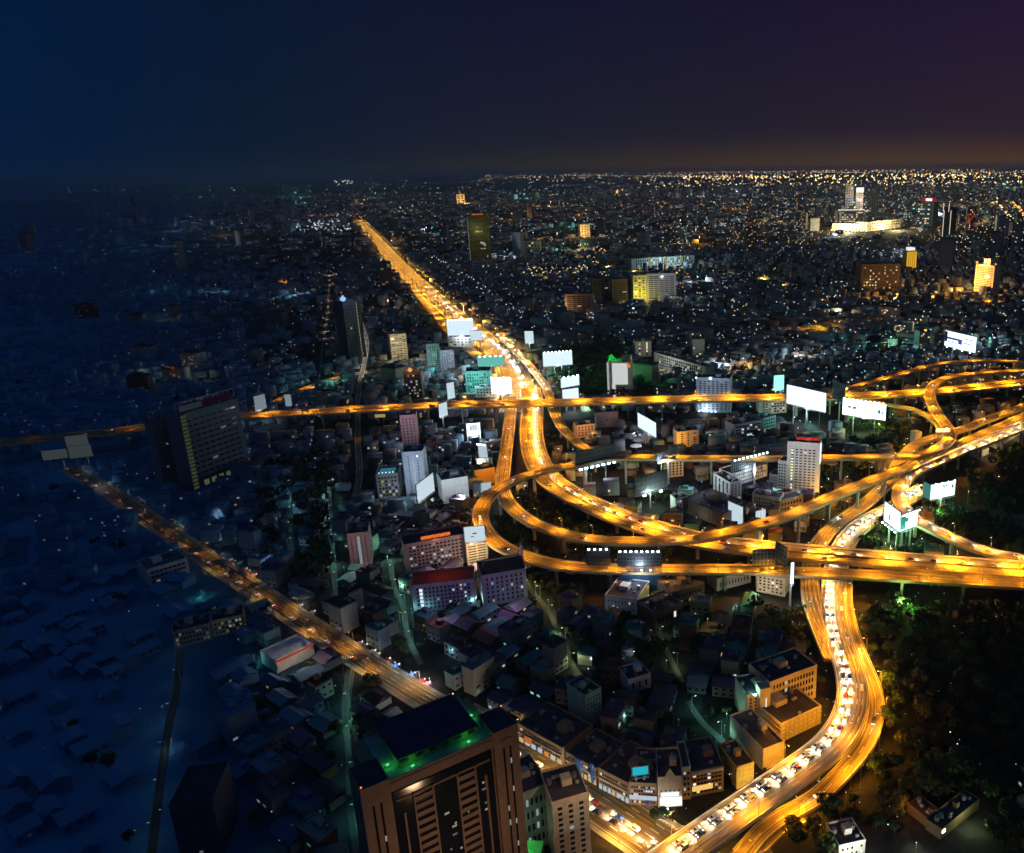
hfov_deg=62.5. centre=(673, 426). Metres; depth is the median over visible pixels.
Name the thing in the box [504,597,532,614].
house
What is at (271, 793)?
shophouse
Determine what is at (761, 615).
tree
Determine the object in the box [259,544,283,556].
house
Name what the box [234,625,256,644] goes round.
house
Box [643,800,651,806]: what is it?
market stall
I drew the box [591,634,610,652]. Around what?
house
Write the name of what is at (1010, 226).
distant tower
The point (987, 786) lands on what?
tree
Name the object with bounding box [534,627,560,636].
house
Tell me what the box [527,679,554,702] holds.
house
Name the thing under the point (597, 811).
car
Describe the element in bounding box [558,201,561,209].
tower
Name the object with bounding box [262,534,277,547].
house
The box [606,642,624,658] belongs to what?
tree
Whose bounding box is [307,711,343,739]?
house
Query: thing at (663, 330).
block
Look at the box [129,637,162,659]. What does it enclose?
house
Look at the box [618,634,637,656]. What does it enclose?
house
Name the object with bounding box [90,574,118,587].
house
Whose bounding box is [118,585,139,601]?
house
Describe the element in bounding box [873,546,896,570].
shophouse
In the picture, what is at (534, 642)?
shophouse
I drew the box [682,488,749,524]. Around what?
car park
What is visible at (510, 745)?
slot window
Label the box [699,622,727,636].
house
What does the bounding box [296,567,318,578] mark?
house
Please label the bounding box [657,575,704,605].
building
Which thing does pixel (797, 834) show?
tree
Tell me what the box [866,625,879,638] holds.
tree
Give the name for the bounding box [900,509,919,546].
billboard
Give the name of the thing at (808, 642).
tree
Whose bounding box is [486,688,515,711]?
house
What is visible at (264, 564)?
house
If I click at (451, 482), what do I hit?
white hall
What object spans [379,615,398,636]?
shophouse
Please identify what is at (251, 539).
shophouse
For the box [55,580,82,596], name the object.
house
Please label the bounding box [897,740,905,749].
tree
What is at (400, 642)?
tree
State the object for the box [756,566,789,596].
corner house
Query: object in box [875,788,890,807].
tree
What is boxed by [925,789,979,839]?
warehouse
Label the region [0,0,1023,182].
sky
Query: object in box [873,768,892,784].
tree
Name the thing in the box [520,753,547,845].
annexe
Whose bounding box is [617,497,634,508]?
house
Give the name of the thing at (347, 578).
house
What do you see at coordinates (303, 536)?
shophouse
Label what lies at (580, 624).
house
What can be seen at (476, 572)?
house
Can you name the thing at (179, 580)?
house
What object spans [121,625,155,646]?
house
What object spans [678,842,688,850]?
car
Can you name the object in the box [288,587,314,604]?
house
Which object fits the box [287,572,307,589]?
house
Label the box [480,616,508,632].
house
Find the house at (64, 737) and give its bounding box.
[53,724,88,756]
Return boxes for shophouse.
[214,695,259,750]
[224,687,253,703]
[235,731,275,759]
[238,525,263,555]
[245,610,273,626]
[248,748,290,784]
[253,775,290,822]
[254,620,281,647]
[258,715,291,751]
[259,562,288,587]
[269,549,294,575]
[285,784,325,819]
[295,812,338,852]
[298,529,320,545]
[304,672,333,698]
[321,594,336,614]
[326,594,359,633]
[330,514,351,540]
[339,583,364,616]
[342,531,348,548]
[348,515,358,522]
[355,563,380,588]
[358,709,388,731]
[359,514,379,530]
[361,603,386,621]
[365,620,390,649]
[371,530,379,550]
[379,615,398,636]
[398,572,412,594]
[413,606,437,632]
[417,507,437,524]
[421,523,437,531]
[426,617,450,643]
[441,505,462,519]
[443,634,470,660]
[444,661,463,690]
[445,520,467,525]
[449,494,469,509]
[455,523,472,527]
[457,644,482,662]
[461,652,495,695]
[485,649,506,678]
[497,619,523,650]
[516,617,537,643]
[517,701,592,764]
[519,606,543,629]
[523,545,537,567]
[527,633,547,651]
[529,659,555,682]
[541,634,567,674]
[554,678,571,704]
[558,589,582,610]
[565,728,624,785]
[566,553,585,574]
[582,603,599,626]
[592,610,615,638]
[595,657,624,683]
[597,739,655,803]
[600,697,627,735]
[623,619,645,639]
[627,500,641,513]
[629,747,657,805]
[633,706,657,732]
[655,747,682,807]
[660,724,686,746]
[663,508,682,526]
[673,615,680,637]
[677,485,693,495]
[677,741,690,799]
[679,614,698,651]
[683,736,723,796]
[690,593,711,616]
[699,634,724,669]
[717,519,737,528]
[719,739,753,788]
[721,649,740,675]
[724,632,750,657]
[730,707,784,768]
[731,615,752,644]
[743,531,757,538]
[748,517,760,521]
[755,483,769,489]
[755,645,778,660]
[763,628,782,651]
[768,501,779,529]
[768,527,782,541]
[778,639,805,654]
[795,514,809,525]
[800,488,813,502]
[813,507,824,519]
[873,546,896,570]
[916,505,933,514]
[921,510,934,522]
[924,543,943,554]
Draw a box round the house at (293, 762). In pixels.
[277,750,299,773]
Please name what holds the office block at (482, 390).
on the ground
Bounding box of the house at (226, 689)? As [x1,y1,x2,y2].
[217,681,243,699]
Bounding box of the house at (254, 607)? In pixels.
[244,597,270,615]
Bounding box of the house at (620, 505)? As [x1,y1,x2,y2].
[615,502,625,508]
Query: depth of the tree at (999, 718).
422.02 m
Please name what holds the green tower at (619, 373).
on the ground
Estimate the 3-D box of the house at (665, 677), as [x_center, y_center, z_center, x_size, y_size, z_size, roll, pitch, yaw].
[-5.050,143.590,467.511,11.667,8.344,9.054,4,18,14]
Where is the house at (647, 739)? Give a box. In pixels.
[619,728,655,747]
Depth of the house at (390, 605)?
548.91 m
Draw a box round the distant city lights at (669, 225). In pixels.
[55,169,1023,824]
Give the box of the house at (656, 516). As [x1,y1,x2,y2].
[643,513,660,519]
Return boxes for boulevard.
[327,212,534,411]
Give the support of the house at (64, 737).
on the ground
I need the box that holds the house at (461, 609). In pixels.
[444,602,471,616]
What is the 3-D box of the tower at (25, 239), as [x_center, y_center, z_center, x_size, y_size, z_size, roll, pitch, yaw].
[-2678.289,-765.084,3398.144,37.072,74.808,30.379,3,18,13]
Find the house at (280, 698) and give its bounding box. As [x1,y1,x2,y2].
[265,687,297,710]
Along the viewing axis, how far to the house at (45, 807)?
375.90 m
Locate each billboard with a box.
[40,448,68,468]
[64,434,88,459]
[67,444,92,466]
[253,394,266,425]
[284,394,291,409]
[374,414,385,422]
[415,473,435,506]
[438,402,447,427]
[446,319,473,346]
[446,382,454,400]
[463,525,485,543]
[470,330,482,346]
[476,444,487,461]
[477,355,504,372]
[480,481,491,512]
[490,377,512,408]
[524,331,533,349]
[542,350,572,376]
[560,375,579,411]
[562,387,578,411]
[575,444,615,481]
[586,548,610,587]
[617,551,661,592]
[631,764,648,780]
[634,469,667,507]
[637,412,656,453]
[656,450,667,470]
[728,501,743,523]
[731,452,767,475]
[752,549,775,586]
[755,509,765,517]
[773,375,783,393]
[775,541,787,567]
[786,384,826,430]
[789,376,813,421]
[789,562,794,606]
[832,379,845,419]
[842,398,886,433]
[882,501,901,547]
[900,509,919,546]
[923,480,955,506]
[935,428,950,441]
[944,330,976,365]
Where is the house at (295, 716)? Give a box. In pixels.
[277,704,313,729]
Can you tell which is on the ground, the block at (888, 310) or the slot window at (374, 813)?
the block at (888, 310)
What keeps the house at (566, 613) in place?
on the ground
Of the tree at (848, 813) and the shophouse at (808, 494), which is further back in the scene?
the shophouse at (808, 494)
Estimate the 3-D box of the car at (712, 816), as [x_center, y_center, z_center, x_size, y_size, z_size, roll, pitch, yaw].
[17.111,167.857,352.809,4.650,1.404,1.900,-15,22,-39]
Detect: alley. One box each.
[147,650,182,852]
[287,487,293,552]
[317,273,330,380]
[328,487,337,595]
[341,669,360,852]
[388,559,423,664]
[527,579,580,676]
[651,590,684,682]
[685,700,739,789]
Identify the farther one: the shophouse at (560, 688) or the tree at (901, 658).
the tree at (901, 658)
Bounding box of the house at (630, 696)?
[613,689,640,716]
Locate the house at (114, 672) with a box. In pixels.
[98,661,125,681]
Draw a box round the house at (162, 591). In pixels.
[148,582,177,599]
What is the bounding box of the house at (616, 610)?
[607,606,620,627]
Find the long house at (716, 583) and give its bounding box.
[707,562,750,590]
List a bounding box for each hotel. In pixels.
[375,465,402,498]
[401,525,465,572]
[411,565,476,611]
[476,543,527,604]
[786,436,821,494]
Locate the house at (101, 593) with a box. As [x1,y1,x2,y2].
[93,587,117,600]
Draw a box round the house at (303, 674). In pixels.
[289,662,325,688]
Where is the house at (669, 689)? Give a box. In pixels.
[652,684,678,702]
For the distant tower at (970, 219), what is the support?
on the ground
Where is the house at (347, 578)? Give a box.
[336,571,356,586]
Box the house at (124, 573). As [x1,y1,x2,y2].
[107,566,137,581]
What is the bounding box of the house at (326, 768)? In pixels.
[300,749,337,778]
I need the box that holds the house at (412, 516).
[395,510,417,523]
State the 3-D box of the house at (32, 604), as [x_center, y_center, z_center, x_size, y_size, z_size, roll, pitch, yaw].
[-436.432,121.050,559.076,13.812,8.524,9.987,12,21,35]
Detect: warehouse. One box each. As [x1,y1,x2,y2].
[907,795,951,826]
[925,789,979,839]
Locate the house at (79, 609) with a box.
[59,602,88,619]
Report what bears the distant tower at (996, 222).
on the ground
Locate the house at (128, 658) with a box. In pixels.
[116,649,140,669]
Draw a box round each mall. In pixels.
[831,222,866,230]
[835,209,864,222]
[856,218,901,230]
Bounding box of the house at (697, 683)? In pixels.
[686,672,710,694]
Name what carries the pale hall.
on the ground
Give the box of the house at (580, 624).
[566,616,591,637]
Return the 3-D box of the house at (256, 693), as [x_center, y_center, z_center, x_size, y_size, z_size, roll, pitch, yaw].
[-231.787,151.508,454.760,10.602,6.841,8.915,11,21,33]
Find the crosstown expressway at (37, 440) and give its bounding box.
[0,379,1023,457]
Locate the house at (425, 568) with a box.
[418,566,434,570]
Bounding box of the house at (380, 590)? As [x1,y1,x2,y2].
[367,583,393,599]
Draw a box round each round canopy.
[625,434,636,438]
[630,443,641,449]
[633,438,643,443]
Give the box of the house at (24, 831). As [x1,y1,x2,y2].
[4,813,44,848]
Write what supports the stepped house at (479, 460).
on the ground
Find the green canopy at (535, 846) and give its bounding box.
[527,840,543,852]
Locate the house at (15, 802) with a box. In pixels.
[0,787,33,823]
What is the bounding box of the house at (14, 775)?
[0,764,31,789]
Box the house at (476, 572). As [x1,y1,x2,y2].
[468,563,477,577]
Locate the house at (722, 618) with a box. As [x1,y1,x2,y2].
[711,613,732,631]
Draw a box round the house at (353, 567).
[347,564,362,571]
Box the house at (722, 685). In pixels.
[711,674,734,698]
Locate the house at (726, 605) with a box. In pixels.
[713,598,734,614]
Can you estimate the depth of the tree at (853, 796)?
376.61 m
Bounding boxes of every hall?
[137,549,189,586]
[436,468,468,503]
[465,418,480,440]
[470,462,494,482]
[594,407,617,427]
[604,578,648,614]
[637,590,682,629]
[719,463,767,483]
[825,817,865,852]
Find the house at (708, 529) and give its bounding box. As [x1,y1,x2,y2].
[704,527,714,531]
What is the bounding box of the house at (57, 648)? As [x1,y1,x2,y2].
[47,640,70,656]
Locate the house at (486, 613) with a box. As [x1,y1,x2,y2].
[468,602,498,625]
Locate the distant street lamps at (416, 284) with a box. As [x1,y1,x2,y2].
[285,217,991,347]
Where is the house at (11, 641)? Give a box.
[0,633,26,652]
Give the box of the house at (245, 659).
[222,653,254,667]
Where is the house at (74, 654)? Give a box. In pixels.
[62,644,92,668]
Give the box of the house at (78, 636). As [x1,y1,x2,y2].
[64,628,97,646]
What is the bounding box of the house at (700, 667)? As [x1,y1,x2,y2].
[687,661,715,679]
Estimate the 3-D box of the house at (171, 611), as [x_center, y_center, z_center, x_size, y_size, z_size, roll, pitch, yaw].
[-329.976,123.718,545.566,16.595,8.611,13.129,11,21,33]
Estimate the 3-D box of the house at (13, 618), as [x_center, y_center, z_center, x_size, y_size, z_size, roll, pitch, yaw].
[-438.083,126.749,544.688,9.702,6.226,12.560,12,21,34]
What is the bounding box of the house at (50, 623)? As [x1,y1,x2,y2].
[39,612,64,631]
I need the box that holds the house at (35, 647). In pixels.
[20,635,52,660]
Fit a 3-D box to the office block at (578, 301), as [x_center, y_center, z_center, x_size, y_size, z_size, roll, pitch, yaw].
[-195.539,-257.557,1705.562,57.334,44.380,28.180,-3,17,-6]
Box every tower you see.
[17,232,34,250]
[23,225,35,238]
[130,197,135,205]
[131,212,139,223]
[139,212,145,216]
[143,406,178,484]
[165,388,247,489]
[168,761,239,852]
[170,239,187,270]
[230,213,237,222]
[234,229,245,245]
[243,206,247,216]
[247,208,254,223]
[274,198,280,208]
[333,295,366,359]
[347,521,373,563]
[348,694,527,852]
[377,260,393,290]
[387,331,408,360]
[399,409,419,445]
[401,444,428,495]
[439,224,450,249]
[453,189,464,203]
[466,214,491,259]
[511,231,524,255]
[514,211,522,227]
[520,230,527,238]
[526,206,534,218]
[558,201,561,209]
[578,223,589,236]
[597,219,605,232]
[607,354,632,396]
[699,205,704,219]
[733,222,742,243]
[744,226,755,250]
[800,212,807,229]
[808,217,819,230]
[845,180,853,208]
[855,187,863,209]
[856,262,900,291]
[869,190,876,215]
[876,195,882,204]
[901,247,917,268]
[916,197,938,225]
[938,237,956,266]
[941,203,957,236]
[952,190,958,201]
[965,206,975,232]
[974,258,1001,292]
[975,226,982,238]
[989,230,1003,260]
[994,215,999,230]
[998,215,1009,236]
[1008,222,1023,231]
[1010,222,1023,251]
[1014,215,1021,221]
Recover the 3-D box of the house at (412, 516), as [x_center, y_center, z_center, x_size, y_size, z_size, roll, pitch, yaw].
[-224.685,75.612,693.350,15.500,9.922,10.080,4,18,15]
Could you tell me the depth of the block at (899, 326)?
1446.63 m
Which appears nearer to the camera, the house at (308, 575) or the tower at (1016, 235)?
the house at (308, 575)
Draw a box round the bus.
[829,516,837,523]
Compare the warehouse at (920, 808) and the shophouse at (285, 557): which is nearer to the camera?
the warehouse at (920, 808)
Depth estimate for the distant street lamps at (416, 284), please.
2115.79 m
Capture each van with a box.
[535,760,542,767]
[629,823,640,832]
[745,793,756,802]
[772,769,782,777]
[787,759,796,768]
[843,691,846,699]
[846,702,851,710]
[849,682,852,689]
[871,716,876,724]
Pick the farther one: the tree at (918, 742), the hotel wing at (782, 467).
the hotel wing at (782, 467)
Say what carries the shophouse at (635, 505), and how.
on the ground
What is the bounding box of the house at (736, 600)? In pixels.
[723,596,740,610]
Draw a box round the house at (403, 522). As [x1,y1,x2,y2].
[391,518,408,529]
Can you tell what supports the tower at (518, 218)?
on the ground
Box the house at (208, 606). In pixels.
[196,595,223,613]
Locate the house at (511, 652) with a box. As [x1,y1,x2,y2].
[496,644,520,665]
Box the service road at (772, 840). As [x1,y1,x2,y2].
[730,817,805,852]
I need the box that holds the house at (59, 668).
[44,655,73,680]
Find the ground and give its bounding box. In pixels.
[0,169,1023,852]
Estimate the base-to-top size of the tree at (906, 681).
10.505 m
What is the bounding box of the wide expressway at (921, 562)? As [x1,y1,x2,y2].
[520,387,1023,578]
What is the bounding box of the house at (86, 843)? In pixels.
[66,833,100,852]
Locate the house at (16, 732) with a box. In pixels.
[1,720,32,746]
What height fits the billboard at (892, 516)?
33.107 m
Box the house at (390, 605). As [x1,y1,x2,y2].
[377,597,398,614]
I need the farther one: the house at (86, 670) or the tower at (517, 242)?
the tower at (517, 242)
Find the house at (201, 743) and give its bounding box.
[181,726,221,761]
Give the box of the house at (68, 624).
[59,615,89,633]
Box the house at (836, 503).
[834,500,849,509]
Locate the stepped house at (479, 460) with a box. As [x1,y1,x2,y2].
[475,452,492,463]
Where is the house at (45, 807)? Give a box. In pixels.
[32,794,65,825]
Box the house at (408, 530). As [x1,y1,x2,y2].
[401,528,419,534]
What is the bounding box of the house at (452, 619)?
[441,613,458,630]
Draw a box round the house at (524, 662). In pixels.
[514,649,542,673]
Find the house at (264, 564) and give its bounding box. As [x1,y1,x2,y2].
[259,559,269,568]
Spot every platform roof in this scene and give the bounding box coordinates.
[969,447,988,458]
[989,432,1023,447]
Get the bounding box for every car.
[590,798,599,804]
[592,808,601,814]
[608,818,617,825]
[614,813,623,820]
[624,829,633,836]
[641,840,650,847]
[673,837,683,845]
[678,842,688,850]
[691,825,700,833]
[696,829,705,837]
[708,813,717,820]
[713,817,722,824]
[725,802,734,809]
[730,806,740,813]
[741,791,750,798]
[756,780,765,787]
[762,785,771,791]
[778,774,786,781]
[792,764,801,770]
[800,751,808,757]
[806,754,813,760]
[812,741,819,747]
[818,744,825,751]
[823,733,829,738]
[828,735,835,741]
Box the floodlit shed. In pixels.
[260,633,314,672]
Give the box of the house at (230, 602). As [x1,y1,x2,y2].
[217,598,247,611]
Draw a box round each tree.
[81,752,97,766]
[97,751,116,768]
[120,829,135,842]
[248,808,261,824]
[254,695,265,709]
[302,659,312,666]
[308,742,326,751]
[321,749,336,758]
[328,719,343,734]
[350,712,361,726]
[356,727,365,738]
[362,673,370,684]
[362,691,373,699]
[366,673,381,686]
[395,637,406,650]
[449,629,461,636]
[562,623,574,636]
[604,724,614,733]
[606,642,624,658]
[648,637,668,659]
[649,808,660,821]
[650,633,657,639]
[655,805,668,818]
[665,807,679,820]
[669,636,678,647]
[702,705,713,718]
[705,611,713,621]
[722,706,731,714]
[757,613,765,621]
[767,607,781,622]
[778,617,789,623]
[780,620,795,632]
[781,608,791,617]
[782,814,802,835]
[785,824,808,850]
[797,631,805,638]
[798,621,806,631]
[804,639,811,648]
[807,815,823,838]
[814,830,835,852]
[816,675,825,681]
[816,791,843,820]
[820,805,838,821]
[841,808,855,819]
[848,792,859,804]
[859,608,876,626]
[859,626,867,635]
[864,625,875,638]
[865,642,878,655]
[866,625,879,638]
[866,752,886,775]
[866,814,880,827]
[871,815,884,827]
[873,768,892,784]
[873,807,885,816]
[874,665,882,672]
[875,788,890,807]
[876,784,893,798]
[876,813,886,821]
[879,615,893,626]
[879,625,900,639]
[879,670,898,691]
[880,704,901,727]
[881,682,889,696]
[881,752,904,771]
[882,641,894,655]
[884,659,898,671]
[884,695,894,704]
[886,720,894,728]
[887,679,901,695]
[889,820,900,832]
[890,618,902,628]
[890,688,908,706]
[891,803,905,818]
[892,640,911,654]
[892,649,908,667]
[893,689,909,704]
[893,788,909,806]
[894,727,910,748]
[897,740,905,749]
[897,772,915,792]
[898,676,917,691]
[906,767,916,774]
[908,683,924,696]
[909,734,927,756]
[910,667,928,683]
[910,756,933,778]
[912,693,936,721]
[913,769,941,798]
[914,655,930,669]
[924,685,937,696]
[926,747,948,772]
[930,777,954,801]
[933,701,955,721]
[935,759,957,778]
[945,747,975,779]
[947,717,965,738]
[948,743,978,761]
[952,776,972,790]
[953,664,974,680]
[959,759,979,775]
[964,770,985,789]
[973,673,992,697]
[978,775,1003,797]
[983,815,1007,839]
[990,708,1013,731]
[992,782,1004,798]
[996,831,1009,849]
[998,796,1022,820]
[1004,780,1020,796]
[1010,777,1018,787]
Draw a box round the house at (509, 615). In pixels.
[497,609,519,620]
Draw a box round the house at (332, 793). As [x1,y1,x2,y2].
[308,777,346,811]
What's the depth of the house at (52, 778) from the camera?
391.58 m
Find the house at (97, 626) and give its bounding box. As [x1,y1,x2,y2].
[78,618,106,636]
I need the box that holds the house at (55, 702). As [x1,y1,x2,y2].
[41,690,70,715]
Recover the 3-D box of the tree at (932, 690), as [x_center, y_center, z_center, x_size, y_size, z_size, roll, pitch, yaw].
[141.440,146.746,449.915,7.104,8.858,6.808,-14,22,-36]
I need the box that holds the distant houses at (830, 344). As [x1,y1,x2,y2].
[0,182,1023,852]
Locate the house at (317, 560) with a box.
[314,558,328,574]
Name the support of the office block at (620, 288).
on the ground
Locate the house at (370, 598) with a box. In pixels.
[363,590,378,606]
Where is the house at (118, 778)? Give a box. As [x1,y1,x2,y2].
[99,762,139,794]
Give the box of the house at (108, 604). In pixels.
[98,595,126,614]
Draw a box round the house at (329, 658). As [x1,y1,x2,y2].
[311,647,342,671]
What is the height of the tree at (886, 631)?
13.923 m
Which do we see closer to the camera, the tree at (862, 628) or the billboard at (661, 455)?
the tree at (862, 628)
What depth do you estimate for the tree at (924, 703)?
429.95 m
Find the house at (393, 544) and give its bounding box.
[378,536,401,553]
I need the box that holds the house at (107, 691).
[93,680,121,703]
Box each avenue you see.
[58,466,683,829]
[474,703,718,852]
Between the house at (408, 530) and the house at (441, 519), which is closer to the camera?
the house at (408, 530)
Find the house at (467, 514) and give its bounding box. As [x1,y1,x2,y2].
[459,508,472,519]
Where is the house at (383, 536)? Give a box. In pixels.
[377,531,394,543]
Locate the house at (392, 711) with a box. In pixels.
[382,706,402,717]
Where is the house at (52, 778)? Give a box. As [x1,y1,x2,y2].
[28,761,73,795]
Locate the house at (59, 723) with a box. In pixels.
[49,708,81,732]
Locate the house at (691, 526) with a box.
[684,524,699,529]
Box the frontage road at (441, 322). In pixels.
[377,248,482,355]
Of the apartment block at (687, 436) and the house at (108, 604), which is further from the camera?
the apartment block at (687, 436)
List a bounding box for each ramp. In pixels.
[472,369,1023,604]
[494,334,596,471]
[495,392,1023,555]
[733,567,884,852]
[800,402,1023,661]
[846,359,1023,400]
[867,399,948,433]
[891,422,1023,562]
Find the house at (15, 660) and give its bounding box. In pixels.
[0,648,31,673]
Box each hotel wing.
[769,469,777,490]
[777,455,786,490]
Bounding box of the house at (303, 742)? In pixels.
[286,727,316,754]
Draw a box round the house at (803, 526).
[794,521,807,531]
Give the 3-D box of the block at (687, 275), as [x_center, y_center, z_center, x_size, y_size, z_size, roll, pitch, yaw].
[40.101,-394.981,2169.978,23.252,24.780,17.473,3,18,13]
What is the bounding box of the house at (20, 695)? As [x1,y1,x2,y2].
[5,683,37,708]
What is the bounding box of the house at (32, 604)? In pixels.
[20,595,44,614]
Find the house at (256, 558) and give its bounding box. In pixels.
[247,552,270,566]
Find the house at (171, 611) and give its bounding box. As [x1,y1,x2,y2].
[160,603,192,623]
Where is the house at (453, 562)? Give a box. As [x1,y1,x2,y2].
[438,557,463,568]
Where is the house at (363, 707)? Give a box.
[349,701,381,717]
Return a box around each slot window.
[353,792,363,852]
[358,801,366,852]
[372,806,381,852]
[380,803,388,852]
[503,748,513,852]
[509,745,519,852]
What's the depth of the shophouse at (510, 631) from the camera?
500.93 m
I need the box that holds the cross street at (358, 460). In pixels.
[352,322,368,495]
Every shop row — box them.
[171,612,212,647]
[211,603,245,636]
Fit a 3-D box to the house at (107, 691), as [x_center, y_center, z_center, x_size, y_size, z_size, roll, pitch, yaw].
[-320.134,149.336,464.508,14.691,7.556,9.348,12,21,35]
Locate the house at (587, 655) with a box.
[576,641,599,665]
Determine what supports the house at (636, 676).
on the ground
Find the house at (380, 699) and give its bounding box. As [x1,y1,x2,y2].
[358,686,391,709]
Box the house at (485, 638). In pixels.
[471,628,498,650]
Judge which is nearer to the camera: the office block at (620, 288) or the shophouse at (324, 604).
the shophouse at (324, 604)
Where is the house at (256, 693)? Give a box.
[253,690,267,709]
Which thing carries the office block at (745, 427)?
on the ground
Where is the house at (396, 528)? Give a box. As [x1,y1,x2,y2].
[381,524,401,534]
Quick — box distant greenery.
[0,253,1023,726]
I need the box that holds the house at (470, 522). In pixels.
[451,519,472,524]
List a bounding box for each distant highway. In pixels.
[559,255,794,288]
[857,295,1023,302]
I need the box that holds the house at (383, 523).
[379,519,394,529]
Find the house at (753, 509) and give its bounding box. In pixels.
[748,506,764,516]
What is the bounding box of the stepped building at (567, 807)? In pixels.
[540,761,590,852]
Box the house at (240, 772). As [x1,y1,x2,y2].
[229,757,251,787]
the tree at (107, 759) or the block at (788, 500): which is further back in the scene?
the block at (788, 500)
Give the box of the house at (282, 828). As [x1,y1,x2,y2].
[268,813,300,852]
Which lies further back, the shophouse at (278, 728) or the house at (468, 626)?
the house at (468, 626)
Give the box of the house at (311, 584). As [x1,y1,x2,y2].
[302,578,328,591]
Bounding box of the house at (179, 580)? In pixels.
[162,571,195,589]
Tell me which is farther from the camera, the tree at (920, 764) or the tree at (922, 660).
the tree at (922, 660)
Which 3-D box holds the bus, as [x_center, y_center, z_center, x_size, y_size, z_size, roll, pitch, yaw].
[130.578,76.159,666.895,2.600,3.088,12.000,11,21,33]
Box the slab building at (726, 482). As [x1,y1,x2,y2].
[713,470,741,498]
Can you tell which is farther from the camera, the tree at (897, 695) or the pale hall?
the pale hall
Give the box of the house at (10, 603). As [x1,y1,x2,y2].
[0,595,20,613]
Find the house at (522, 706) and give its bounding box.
[508,694,543,718]
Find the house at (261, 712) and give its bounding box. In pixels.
[257,707,276,724]
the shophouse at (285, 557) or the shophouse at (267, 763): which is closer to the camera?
the shophouse at (267, 763)
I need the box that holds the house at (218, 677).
[205,659,243,688]
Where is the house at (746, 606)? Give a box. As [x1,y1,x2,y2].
[740,591,758,613]
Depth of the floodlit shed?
493.76 m
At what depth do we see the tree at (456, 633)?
511.45 m
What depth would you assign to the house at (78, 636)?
514.62 m
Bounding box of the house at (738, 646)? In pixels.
[724,641,747,670]
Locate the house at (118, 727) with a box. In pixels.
[97,712,135,745]
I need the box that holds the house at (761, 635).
[757,630,765,646]
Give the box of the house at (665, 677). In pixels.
[652,670,675,683]
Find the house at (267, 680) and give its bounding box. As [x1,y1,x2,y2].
[259,673,287,689]
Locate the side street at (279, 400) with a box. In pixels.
[249,357,418,411]
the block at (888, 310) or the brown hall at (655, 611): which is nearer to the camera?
the brown hall at (655, 611)
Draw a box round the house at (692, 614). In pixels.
[681,611,704,627]
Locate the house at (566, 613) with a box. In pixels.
[556,604,577,623]
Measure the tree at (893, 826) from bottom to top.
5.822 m
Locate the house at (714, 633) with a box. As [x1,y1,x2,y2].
[709,630,721,636]
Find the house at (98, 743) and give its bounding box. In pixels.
[66,730,111,764]
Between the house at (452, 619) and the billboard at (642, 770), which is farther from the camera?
the house at (452, 619)
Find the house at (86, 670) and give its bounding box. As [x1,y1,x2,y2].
[73,659,99,681]
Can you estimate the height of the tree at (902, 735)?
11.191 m
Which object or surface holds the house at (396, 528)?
on the ground
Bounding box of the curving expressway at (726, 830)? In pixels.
[646,483,924,852]
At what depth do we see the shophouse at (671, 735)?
413.15 m
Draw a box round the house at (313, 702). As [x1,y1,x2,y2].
[291,691,324,713]
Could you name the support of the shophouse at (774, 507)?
on the ground
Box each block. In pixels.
[73,302,98,317]
[125,372,153,389]
[129,312,146,322]
[130,342,158,358]
[161,364,184,379]
[166,303,182,315]
[179,348,206,368]
[265,309,289,326]
[338,290,351,298]
[343,284,356,290]
[379,362,405,381]
[403,367,424,399]
[417,402,429,420]
[426,340,440,371]
[440,347,454,371]
[447,335,476,346]
[464,537,487,565]
[465,366,491,392]
[469,259,496,273]
[475,383,499,399]
[522,295,536,310]
[524,240,540,250]
[565,292,592,313]
[566,674,601,723]
[573,420,594,437]
[589,276,609,300]
[598,311,609,327]
[610,277,630,300]
[628,255,693,268]
[629,273,646,298]
[629,306,641,317]
[633,338,651,356]
[633,359,658,381]
[646,271,675,298]
[654,351,714,374]
[657,325,669,336]
[663,454,683,476]
[670,492,687,507]
[673,425,698,446]
[683,272,692,279]
[691,335,704,356]
[696,373,732,412]
[725,415,761,437]
[726,294,738,302]
[735,673,770,712]
[740,298,755,308]
[748,647,816,698]
[752,412,775,432]
[752,488,783,512]
[756,402,786,413]
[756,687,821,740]
[772,264,777,271]
[780,491,802,509]
[834,278,850,286]
[877,304,900,316]
[893,321,905,331]
[913,323,936,331]
[914,327,930,348]
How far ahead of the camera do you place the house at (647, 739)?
415.84 m
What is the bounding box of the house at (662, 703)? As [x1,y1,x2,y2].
[645,693,674,717]
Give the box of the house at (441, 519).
[430,511,451,528]
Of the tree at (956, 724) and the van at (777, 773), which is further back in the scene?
the tree at (956, 724)
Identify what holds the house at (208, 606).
on the ground
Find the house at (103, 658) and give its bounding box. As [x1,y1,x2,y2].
[83,648,115,666]
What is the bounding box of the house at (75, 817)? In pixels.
[51,797,97,836]
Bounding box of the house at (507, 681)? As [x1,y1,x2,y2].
[495,674,521,694]
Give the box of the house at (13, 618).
[0,609,26,626]
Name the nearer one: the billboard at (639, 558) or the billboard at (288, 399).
the billboard at (639, 558)
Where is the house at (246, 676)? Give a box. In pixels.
[229,666,258,687]
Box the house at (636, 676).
[618,661,650,690]
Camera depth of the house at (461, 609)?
538.26 m
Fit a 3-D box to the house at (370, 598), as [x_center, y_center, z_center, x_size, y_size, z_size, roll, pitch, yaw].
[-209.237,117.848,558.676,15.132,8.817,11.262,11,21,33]
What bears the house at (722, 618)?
on the ground
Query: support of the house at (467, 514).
on the ground
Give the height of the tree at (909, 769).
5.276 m
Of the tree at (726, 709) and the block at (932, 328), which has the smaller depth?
the tree at (726, 709)
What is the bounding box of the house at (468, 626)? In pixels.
[453,616,481,639]
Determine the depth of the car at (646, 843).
356.41 m
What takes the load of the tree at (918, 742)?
on the ground
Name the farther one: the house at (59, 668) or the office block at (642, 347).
the office block at (642, 347)

